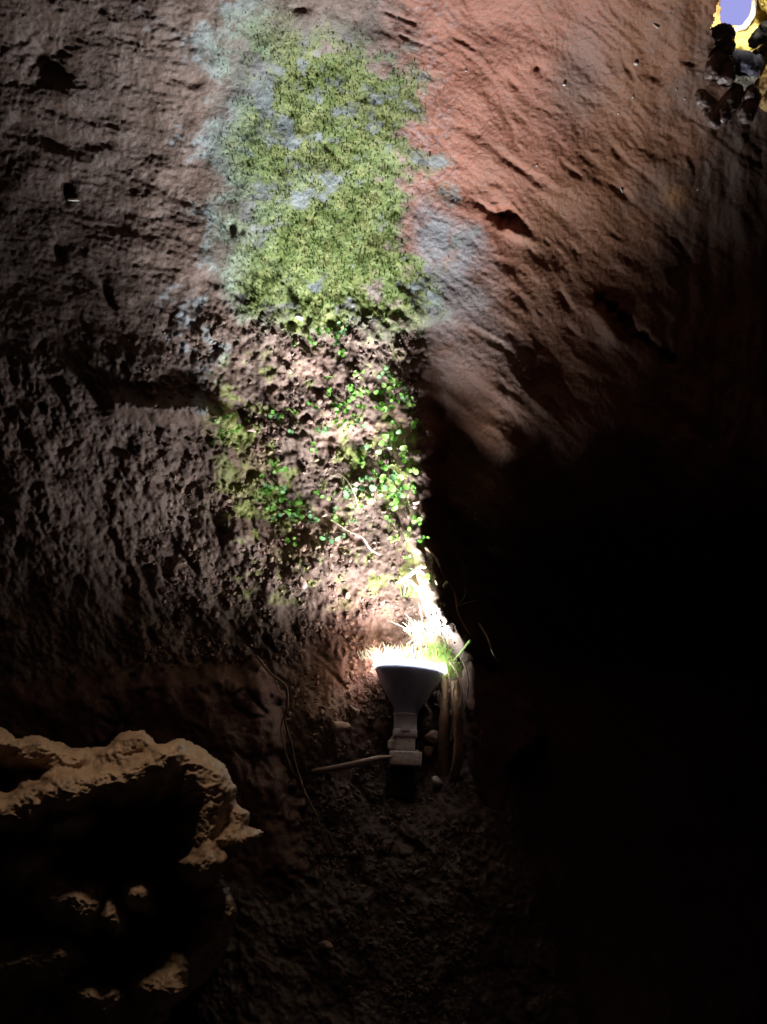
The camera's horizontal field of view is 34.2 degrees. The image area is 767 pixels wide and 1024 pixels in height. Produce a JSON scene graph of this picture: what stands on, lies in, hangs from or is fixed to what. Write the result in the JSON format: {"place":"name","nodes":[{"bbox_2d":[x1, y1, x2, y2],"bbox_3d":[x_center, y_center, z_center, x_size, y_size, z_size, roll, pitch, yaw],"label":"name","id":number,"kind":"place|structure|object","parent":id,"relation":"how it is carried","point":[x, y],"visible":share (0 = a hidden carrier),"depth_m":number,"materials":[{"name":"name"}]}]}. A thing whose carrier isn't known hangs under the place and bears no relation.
{"place":"outdoors","nodes":[
{"label":"outdoors","id":0,"kind":"place"},
{"bbox_2d":[0,727,263,1023],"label":"rock formation","id":1,"kind":"object","parent":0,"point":[117,902],"visible":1,"depth_m":1.29,"materials":[{"name":"stone"}]},
{"bbox_2d":[0,655,311,901],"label":"rock slab","id":2,"kind":"object","parent":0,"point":[229,716],"visible":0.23,"depth_m":1.95,"materials":[{"name":"stone"}]},
{"bbox_2d":[256,655,331,868],"bbox_3d":[-0.138,0.377,1.903,0.123,0.320,0.025,0,-16,0],"label":"root","id":3,"kind":"object","parent":2,"relation":"attached to","point":[286,688],"visible":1,"depth_m":1.91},
{"bbox_2d":[142,314,482,1021],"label":"gravel","id":4,"kind":"structure","parent":0,"point":[377,868],"depth_m":2.00,"materials":[{"name":"soil"}]},
{"bbox_2d":[0,0,766,766],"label":"cave wall","id":5,"kind":"structure","parent":0,"point":[588,366],"depth_m":1.96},
{"bbox_2d":[220,429,233,437],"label":"seedling","id":6,"kind":"object","parent":5,"relation":"attached to","point":[231,431],"visible":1,"depth_m":2.02,"materials":[{"name":"green plant"}]},
{"bbox_2d":[247,425,255,431],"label":"stone","id":7,"kind":"object","parent":5,"relation":"attached to","point":[250,428],"visible":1,"depth_m":2.03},
{"bbox_2d":[261,488,272,495],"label":"seedling","id":8,"kind":"object","parent":5,"relation":"attached to","point":[266,490],"visible":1,"depth_m":2.07,"materials":[{"name":"green plant"}]},
{"bbox_2d":[265,505,276,510],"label":"seedling","id":9,"kind":"object","parent":5,"relation":"attached to","point":[268,508],"visible":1,"depth_m":2.07,"materials":[{"name":"green plant"}]},
{"bbox_2d":[268,458,279,464],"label":"seedling","id":10,"kind":"object","parent":5,"relation":"attached to","point":[276,460],"visible":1,"depth_m":2.05,"materials":[{"name":"green plant"}]},
{"bbox_2d":[272,462,278,471],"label":"seedling","id":11,"kind":"object","parent":5,"relation":"attached to","point":[274,465],"visible":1,"depth_m":2.05,"materials":[{"name":"green plant"}]},
{"bbox_2d":[271,410,283,417],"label":"seedling","id":12,"kind":"object","parent":5,"relation":"attached to","point":[281,415],"visible":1,"depth_m":2.03,"materials":[{"name":"green plant"}]},
{"bbox_2d":[273,466,287,473],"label":"seedling","id":13,"kind":"object","parent":5,"relation":"attached to","point":[285,468],"visible":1,"depth_m":2.05,"materials":[{"name":"green plant"}]},
{"bbox_2d":[279,485,286,493],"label":"seedling","id":14,"kind":"object","parent":5,"relation":"attached to","point":[284,488],"visible":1,"depth_m":2.06,"materials":[{"name":"green plant"}]},
{"bbox_2d":[279,494,288,502],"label":"seedling","id":15,"kind":"object","parent":5,"relation":"attached to","point":[282,498],"visible":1,"depth_m":2.07,"materials":[{"name":"green plant"}]},
{"bbox_2d":[285,537,296,545],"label":"seedling","id":16,"kind":"object","parent":5,"relation":"attached to","point":[294,543],"visible":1,"depth_m":2.07,"materials":[{"name":"green plant"}]},
{"bbox_2d":[285,407,298,415],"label":"seedling","id":17,"kind":"object","parent":5,"relation":"attached to","point":[295,413],"visible":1,"depth_m":2.03,"materials":[{"name":"green plant"}]},
{"bbox_2d":[286,509,299,515],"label":"seedling","id":18,"kind":"object","parent":5,"relation":"attached to","point":[297,511],"visible":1,"depth_m":2.07,"materials":[{"name":"green plant"}]},
{"bbox_2d":[284,499,302,513],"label":"seedling","id":19,"kind":"object","parent":5,"relation":"attached to","point":[298,502],"visible":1,"depth_m":2.07,"materials":[{"name":"green plant"}]},
{"bbox_2d":[295,312,302,320],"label":"stone","id":20,"kind":"object","parent":5,"relation":"attached to","point":[298,315],"visible":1,"depth_m":1.97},
{"bbox_2d":[298,575,306,588],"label":"stone","id":21,"kind":"object","parent":5,"relation":"attached to","point":[302,583],"visible":1,"depth_m":2.06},
{"bbox_2d":[307,336,316,344],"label":"seedling","id":22,"kind":"object","parent":5,"relation":"attached to","point":[309,338],"visible":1,"depth_m":2.00,"materials":[{"name":"green plant"}]},
{"bbox_2d":[310,441,317,452],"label":"seedling","id":23,"kind":"object","parent":5,"relation":"attached to","point":[312,449],"visible":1,"depth_m":2.05,"materials":[{"name":"green plant"}]},
{"bbox_2d":[313,489,324,497],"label":"seedling","id":24,"kind":"object","parent":5,"relation":"attached to","point":[317,492],"visible":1,"depth_m":2.07,"materials":[{"name":"green plant"}]},
{"bbox_2d":[194,0,450,579],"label":"moss","id":25,"kind":"object","parent":5,"relation":"attached to","point":[300,131],"visible":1,"depth_m":1.88,"materials":[{"name":"plant"}]},
{"bbox_2d":[315,327,329,334],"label":"seedling","id":26,"kind":"object","parent":5,"relation":"attached to","point":[317,329],"visible":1,"depth_m":1.99,"materials":[{"name":"green plant"}]},
{"bbox_2d":[316,426,329,434],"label":"seedling","id":27,"kind":"object","parent":5,"relation":"attached to","point":[325,429],"visible":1,"depth_m":2.04,"materials":[{"name":"green plant"}]},
{"bbox_2d":[325,387,331,396],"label":"seedling","id":28,"kind":"object","parent":5,"relation":"attached to","point":[329,389],"visible":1,"depth_m":2.02,"materials":[{"name":"green plant"}]},
{"bbox_2d":[320,534,340,543],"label":"seedling","id":29,"kind":"object","parent":5,"relation":"attached to","point":[338,538],"visible":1,"depth_m":2.07,"materials":[{"name":"green plant"}]},
{"bbox_2d":[331,721,349,732],"bbox_3d":[-0.069,0.344,1.993,0.032,0.020,0.017,2,-16,-7],"label":"stone","id":30,"kind":"object","parent":5,"relation":"attached to","point":[338,727],"visible":1,"depth_m":1.99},
{"bbox_2d":[334,403,348,413],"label":"seedling","id":31,"kind":"object","parent":5,"relation":"attached to","point":[346,410],"visible":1,"depth_m":2.03,"materials":[{"name":"green plant"}]},
{"bbox_2d":[338,348,344,356],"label":"seedling","id":32,"kind":"object","parent":5,"relation":"attached to","point":[341,352],"visible":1,"depth_m":2.00,"materials":[{"name":"green plant"}]},
{"bbox_2d":[339,399,350,408],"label":"seedling","id":33,"kind":"object","parent":5,"relation":"attached to","point":[344,402],"visible":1,"depth_m":2.03,"materials":[{"name":"green plant"}]},
{"bbox_2d":[337,472,358,508],"bbox_3d":[-0.057,-0.038,2.036,0.037,0.062,0.021,3,-16,-10],"label":"root","id":34,"kind":"object","parent":5,"relation":"attached to","point":[350,486],"visible":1,"depth_m":2.03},
{"bbox_2d":[343,485,364,498],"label":"seedling","id":35,"kind":"object","parent":5,"relation":"attached to","point":[346,495],"visible":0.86,"depth_m":2.06,"materials":[{"name":"green plant"}]},
{"bbox_2d":[349,705,359,718],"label":"stone","id":36,"kind":"object","parent":5,"relation":"attached to","point":[354,712],"visible":1,"depth_m":2.02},
{"bbox_2d":[330,518,379,554],"bbox_3d":[-0.044,0.037,2.020,0.083,0.059,0.023,3,-16,-11],"label":"root","id":37,"kind":"object","parent":5,"relation":"attached to","point":[354,533],"visible":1,"depth_m":2.02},
{"bbox_2d":[349,388,362,399],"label":"seedling","id":38,"kind":"object","parent":5,"relation":"attached to","point":[353,392],"visible":1,"depth_m":2.02,"materials":[{"name":"green plant"}]},
{"bbox_2d":[349,418,364,428],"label":"seedling","id":39,"kind":"object","parent":5,"relation":"attached to","point":[357,421],"visible":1,"depth_m":2.04,"materials":[{"name":"green plant"}]},
{"bbox_2d":[354,454,364,463],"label":"seedling","id":40,"kind":"object","parent":5,"relation":"attached to","point":[362,457],"visible":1,"depth_m":2.06,"materials":[{"name":"green plant"}]},
{"bbox_2d":[353,369,365,378],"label":"seedling","id":41,"kind":"object","parent":5,"relation":"attached to","point":[357,372],"visible":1,"depth_m":2.01,"materials":[{"name":"green plant"}]},
{"bbox_2d":[361,444,369,449],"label":"seedling","id":42,"kind":"object","parent":5,"relation":"attached to","point":[365,446],"visible":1,"depth_m":2.05,"materials":[{"name":"green plant"}]},
{"bbox_2d":[359,475,372,481],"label":"seedling","id":43,"kind":"object","parent":5,"relation":"attached to","point":[366,477],"visible":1,"depth_m":2.05,"materials":[{"name":"green plant"}]},
{"bbox_2d":[366,496,373,504],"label":"seedling","id":44,"kind":"object","parent":5,"relation":"attached to","point":[370,501],"visible":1,"depth_m":2.06,"materials":[{"name":"green plant"}]},
{"bbox_2d":[357,646,383,659],"bbox_3d":[-0.020,0.232,2.068,0.038,0.031,0.048,-15,-22,42],"label":"grass tuft","id":45,"kind":"object","parent":5,"relation":"attached to","point":[373,655],"visible":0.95,"depth_m":2.06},
{"bbox_2d":[369,484,388,490],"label":"seedling","id":46,"kind":"object","parent":5,"relation":"attached to","point":[372,487],"visible":1,"depth_m":2.05,"materials":[{"name":"green plant"}]},
{"bbox_2d":[374,388,388,394],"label":"seedling","id":47,"kind":"object","parent":5,"relation":"attached to","point":[381,392],"visible":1,"depth_m":2.03,"materials":[{"name":"green plant"}]},
{"bbox_2d":[375,440,391,454],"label":"seedling","id":48,"kind":"object","parent":5,"relation":"attached to","point":[380,443],"visible":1,"depth_m":2.04,"materials":[{"name":"green plant"}]},
{"bbox_2d":[377,366,390,378],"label":"seedling","id":49,"kind":"object","parent":5,"relation":"attached to","point":[383,373],"visible":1,"depth_m":2.01,"materials":[{"name":"green plant"}]},
{"bbox_2d":[379,453,388,469],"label":"seedling","id":50,"kind":"object","parent":5,"relation":"attached to","point":[381,461],"visible":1,"depth_m":2.05,"materials":[{"name":"green plant"}]},
{"bbox_2d":[379,401,389,411],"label":"seedling","id":51,"kind":"object","parent":5,"relation":"attached to","point":[382,405],"visible":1,"depth_m":2.02,"materials":[{"name":"green plant"}]},
{"bbox_2d":[377,491,391,497],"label":"seedling","id":52,"kind":"object","parent":5,"relation":"attached to","point":[380,494],"visible":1,"depth_m":2.05,"materials":[{"name":"green plant"}]},
{"bbox_2d":[380,474,393,482],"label":"seedling","id":53,"kind":"object","parent":5,"relation":"attached to","point":[385,479],"visible":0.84,"depth_m":2.05,"materials":[{"name":"green plant"}]},
{"bbox_2d":[382,430,396,441],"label":"seedling","id":54,"kind":"object","parent":5,"relation":"attached to","point":[393,438],"visible":1,"depth_m":2.03,"materials":[{"name":"green plant"}]},
{"bbox_2d":[381,377,398,390],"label":"seedling","id":55,"kind":"object","parent":5,"relation":"attached to","point":[391,380],"visible":1,"depth_m":2.01,"materials":[{"name":"green plant"}]},
{"bbox_2d":[387,493,399,502],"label":"seedling","id":56,"kind":"object","parent":5,"relation":"attached to","point":[396,498],"visible":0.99,"depth_m":2.05,"materials":[{"name":"green plant"}]},
{"bbox_2d":[390,471,397,480],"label":"seedling","id":57,"kind":"object","parent":5,"relation":"attached to","point":[393,476],"visible":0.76,"depth_m":2.02,"materials":[{"name":"green plant"}]},
{"bbox_2d":[389,393,399,403],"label":"seedling","id":58,"kind":"object","parent":5,"relation":"attached to","point":[393,398],"visible":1,"depth_m":2.02,"materials":[{"name":"green plant"}]},
{"bbox_2d":[391,502,399,510],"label":"seedling","id":59,"kind":"object","parent":5,"relation":"attached to","point":[395,506],"visible":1,"depth_m":2.03,"materials":[{"name":"green plant"}]},
{"bbox_2d":[389,484,404,497],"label":"seedling","id":60,"kind":"object","parent":5,"relation":"attached to","point":[392,488],"visible":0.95,"depth_m":2.02,"materials":[{"name":"green plant"}]},
{"bbox_2d":[362,641,433,659],"bbox_3d":[0.025,0.228,2.058,0.121,0.053,0.096,0,-16,0],"label":"grass tuft","id":61,"kind":"object","parent":5,"relation":"attached to","point":[404,652],"visible":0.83,"depth_m":2.06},
{"bbox_2d":[395,475,415,486],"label":"seedling","id":62,"kind":"object","parent":5,"relation":"attached to","point":[399,479],"visible":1,"depth_m":2.00,"materials":[{"name":"green plant"}]},
{"bbox_2d":[399,583,418,597],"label":"grass tuft","id":63,"kind":"object","parent":5,"relation":"attached to","point":[411,591],"visible":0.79,"depth_m":2.03,"materials":[{"name":"yellow plant"}]},
{"bbox_2d":[399,445,420,457],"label":"seedling","id":64,"kind":"object","parent":5,"relation":"attached to","point":[403,447],"visible":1,"depth_m":2.00,"materials":[{"name":"green plant"}]},
{"bbox_2d":[403,484,416,493],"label":"seedling","id":65,"kind":"object","parent":5,"relation":"attached to","point":[405,486],"visible":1,"depth_m":2.00,"materials":[{"name":"green plant"}]},
{"bbox_2d":[405,397,415,407],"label":"seedling","id":66,"kind":"object","parent":5,"relation":"attached to","point":[409,404],"visible":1,"depth_m":2.00,"materials":[{"name":"green plant"}]},
{"bbox_2d":[401,455,419,466],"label":"seedling","id":67,"kind":"object","parent":5,"relation":"attached to","point":[403,461],"visible":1,"depth_m":2.00,"materials":[{"name":"green plant"}]},
{"bbox_2d":[396,563,425,583],"bbox_3d":[0.043,0.098,1.989,0.010,0.020,0.080,10,-19,-31],"label":"twig","id":68,"kind":"object","parent":5,"relation":"attached to","point":[410,573],"visible":1,"depth_m":1.98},
{"bbox_2d":[406,467,418,474],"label":"seedling","id":69,"kind":"object","parent":5,"relation":"attached to","point":[414,470],"visible":1,"depth_m":1.99,"materials":[{"name":"green plant"}]},
{"bbox_2d":[392,648,435,662],"bbox_3d":[0.042,0.242,2.053,0.071,0.052,0.089,15,-22,-43],"label":"grass tuft","id":70,"kind":"object","parent":5,"relation":"attached to","point":[407,656],"visible":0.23,"depth_m":2.05,"materials":[{"name":"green plant"}]},
{"bbox_2d":[411,418,417,428],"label":"seedling","id":71,"kind":"object","parent":5,"relation":"attached to","point":[413,423],"visible":1,"depth_m":2.00,"materials":[{"name":"green plant"}]},
{"bbox_2d":[412,498,419,504],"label":"stone","id":72,"kind":"object","parent":5,"relation":"attached to","point":[415,501],"visible":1,"depth_m":1.99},
{"bbox_2d":[411,515,421,525],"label":"seedling","id":73,"kind":"object","parent":5,"relation":"attached to","point":[419,519],"visible":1,"depth_m":1.99,"materials":[{"name":"green plant"}]},
{"bbox_2d":[419,603,421,656],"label":"twig","id":74,"kind":"object","parent":5,"relation":"attached to","point":[420,624],"visible":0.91,"depth_m":2.04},
{"bbox_2d":[418,574,429,581],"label":"seedling","id":75,"kind":"object","parent":5,"relation":"attached to","point":[426,577],"visible":1,"depth_m":1.97,"materials":[{"name":"green plant"}]},
{"bbox_2d":[401,574,447,666],"bbox_3d":[0.071,0.175,2.030,0.104,0.147,0.025,14,-21,-41],"label":"twig","id":76,"kind":"object","parent":5,"relation":"attached to","point":[412,581],"visible":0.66,"depth_m":2.02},
{"bbox_2d":[388,612,468,645],"bbox_3d":[0.074,0.190,2.033,0.105,0.060,0.097,7,-17,-22],"label":"grass tuft","id":77,"kind":"object","parent":5,"relation":"on","point":[426,633],"visible":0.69,"depth_m":2.04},
{"bbox_2d":[424,746,433,757],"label":"stone","id":78,"kind":"object","parent":5,"relation":"attached to","point":[428,750],"visible":1,"depth_m":2.03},
{"bbox_2d":[424,730,437,742],"bbox_3d":[0.079,0.365,2.034,0.023,0.022,0.016,24,-5,-9],"label":"stone","id":79,"kind":"object","parent":5,"relation":"attached to","point":[431,736],"visible":1,"depth_m":2.03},
{"bbox_2d":[417,637,455,662],"bbox_3d":[0.108,0.219,2.019,0.077,0.051,0.081,-12,-20,35],"label":"grass tuft","id":80,"kind":"object","parent":5,"relation":"attached to","point":[441,659],"visible":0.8,"depth_m":2.02,"materials":[{"name":"green plant"}]},
{"bbox_2d":[403,587,477,680],"bbox_3d":[0.094,0.192,2.024,0.097,0.156,0.102,-14,-21,39],"label":"stem tangle","id":81,"kind":"object","parent":5,"relation":"attached to","point":[405,629],"visible":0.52,"depth_m":2.02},
{"bbox_2d":[437,673,449,776],"bbox_3d":[0.099,0.354,2.034,0.023,0.189,0.062,-2,-16,6],"label":"hanging root","id":82,"kind":"object","parent":5,"relation":"hanging from","point":[442,738],"visible":0.91,"depth_m":2.02,"materials":[{"name":"wood"}]},
{"bbox_2d":[425,546,470,634],"bbox_3d":[0.097,0.128,1.998,0.079,0.140,0.030,7,-18,-24],"label":"root","id":83,"kind":"object","parent":5,"relation":"attached to","point":[428,549],"visible":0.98,"depth_m":1.99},
{"bbox_2d":[446,665,452,740],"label":"hanging root","id":84,"kind":"object","parent":5,"relation":"hanging from","point":[451,700],"visible":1,"depth_m":1.98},
{"bbox_2d":[436,657,463,678],"bbox_3d":[0.109,0.253,2.027,0.050,0.038,0.039,0,-16,0],"label":"grass tuft","id":85,"kind":"object","parent":5,"relation":"attached to","point":[451,670],"visible":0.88,"depth_m":2.02,"materials":[{"name":"green plant"}]},
{"bbox_2d":[450,680,462,776],"bbox_3d":[0.117,0.345,1.998,0.021,0.154,0.053,0,-16,0],"label":"hanging root","id":86,"kind":"object","parent":5,"relation":"hanging from","point":[457,763],"visible":0.92,"depth_m":1.98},
{"bbox_2d":[450,661,462,708],"bbox_3d":[0.112,0.275,1.990,0.013,0.080,0.041,7,-17,-22],"label":"hanging root","id":87,"kind":"object","parent":5,"relation":"hanging from","point":[454,668],"visible":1,"depth_m":1.98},
{"bbox_2d":[454,639,471,660],"bbox_3d":[0.124,0.219,1.981,0.008,0.029,0.052,9,-18,-28],"label":"grass blade","id":88,"kind":"object","parent":5,"relation":"attached to","point":[463,648],"visible":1,"depth_m":1.97,"materials":[{"name":"green plant"}]},
{"bbox_2d":[460,657,468,711],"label":"hanging root","id":89,"kind":"object","parent":5,"relation":"hanging from","point":[467,681],"visible":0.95,"depth_m":1.98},
{"bbox_2d":[478,623,498,662],"bbox_3d":[0.174,0.208,2.023,0.028,0.070,0.064,2,-16,-7],"label":"root","id":90,"kind":"object","parent":5,"relation":"attached to","point":[484,632],"visible":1,"depth_m":2.00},
{"bbox_2d":[694,88,720,129],"bbox_3d":[0.449,-0.553,1.711,0.044,0.055,0.028,10,-19,-30],"label":"boulder","id":91,"kind":"object","parent":5,"relation":"on","point":[706,102],"visible":1,"depth_m":1.70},
{"bbox_2d":[716,82,743,126],"bbox_3d":[0.468,-0.556,1.706,0.033,0.053,0.051,10,-19,-31],"label":"boulder","id":92,"kind":"object","parent":91,"relation":"on","point":[728,103],"visible":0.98,"depth_m":1.70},
{"bbox_2d":[703,48,736,86],"bbox_3d":[0.458,-0.601,1.696,0.048,0.051,0.039,13,-20,-37],"label":"boulder","id":93,"kind":"object","parent":5,"relation":"attached to","point":[721,65],"visible":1,"depth_m":1.68,"materials":[{"name":"stone"}]},
{"bbox_2d":[710,22,735,54],"bbox_3d":[0.458,-0.640,1.691,0.041,0.044,0.035,0,-16,0],"label":"boulder","id":94,"kind":"object","parent":93,"relation":"on","point":[723,34],"visible":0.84,"depth_m":1.68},
{"bbox_2d":[731,49,766,76],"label":"boulder","id":95,"kind":"object","parent":5,"relation":"on","point":[750,63],"visible":0.88,"depth_m":1.71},
{"bbox_2d":[748,20,766,48],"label":"boulder","id":96,"kind":"object","parent":95,"relation":"on","point":[757,38],"visible":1,"depth_m":1.70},
{"bbox_2d":[737,84,760,123],"bbox_3d":[0.500,-0.554,1.701,0.029,0.043,0.044,6,-17,-20],"label":"boulder","id":97,"kind":"object","parent":5,"relation":"on","point":[747,109],"visible":1,"depth_m":1.69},
{"bbox_2d":[754,42,766,111],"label":"boulder","id":98,"kind":"object","parent":5,"relation":"on","point":[760,83],"visible":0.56,"depth_m":1.73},
{"bbox_2d":[758,0,766,12],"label":"boulder","id":99,"kind":"object","parent":98,"relation":"on","point":[763,4],"visible":1,"depth_m":1.81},
{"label":"rock shaft","id":100,"kind":"structure","parent":5,"relation":"on","visible":0},
{"bbox_2d":[710,0,720,27],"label":"boulder","id":101,"kind":"object","parent":100,"relation":"on","point":[716,15],"visible":0.17,"depth_m":1.85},
{"bbox_2d":[734,74,760,95],"bbox_3d":[0.547,-0.641,1.902,0.092,0.092,0.068,0,-16,0],"label":"boulder","id":102,"kind":"object","parent":100,"relation":"on","point":[745,81],"visible":0.06,"depth_m":1.89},
{"bbox_2d":[732,0,766,51],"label":"boulder","id":103,"kind":"object","parent":100,"relation":"on","point":[741,39],"visible":0.25,"depth_m":1.85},
{"bbox_2d":[734,0,756,32],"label":"boulder","id":104,"kind":"object","parent":103,"relation":"on","point":[745,25],"visible":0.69,"depth_m":1.84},
{"bbox_2d":[165,767,766,1023],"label":"ground","id":105,"kind":"structure","parent":0,"point":[623,895],"depth_m":1.97,"materials":[{"name":"soil"}]},
{"bbox_2d":[319,941,332,949],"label":"stone","id":106,"kind":"object","parent":105,"relation":"on","point":[326,945],"visible":1,"depth_m":1.82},
{"bbox_2d":[311,658,446,798],"bbox_3d":[-0.028,0.347,2.018,0.254,0.220,0.121,2,-16,1],"label":"flood lamp","id":107,"kind":"object","parent":105,"relation":"on","point":[409,686],"visible":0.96,"depth_m":2.00,"materials":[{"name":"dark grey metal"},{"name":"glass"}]},
{"bbox_2d":[432,776,442,786],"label":"stone","id":108,"kind":"object","parent":105,"relation":"on","point":[436,781],"visible":1,"depth_m":2.00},
{"bbox_2d":[460,661,548,811],"bbox_3d":[0.211,0.351,2.102,0.170,0.358,0.266,0,-16,0],"label":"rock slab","id":109,"kind":"object","parent":105,"relation":"on","point":[506,735],"visible":0.84,"depth_m":2.00,"materials":[{"name":"stone"}]},
{"bbox_2d":[720,0,751,25],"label":"sky","id":110,"kind":"structure","parent":0,"point":[734,12],"depth_m":2.59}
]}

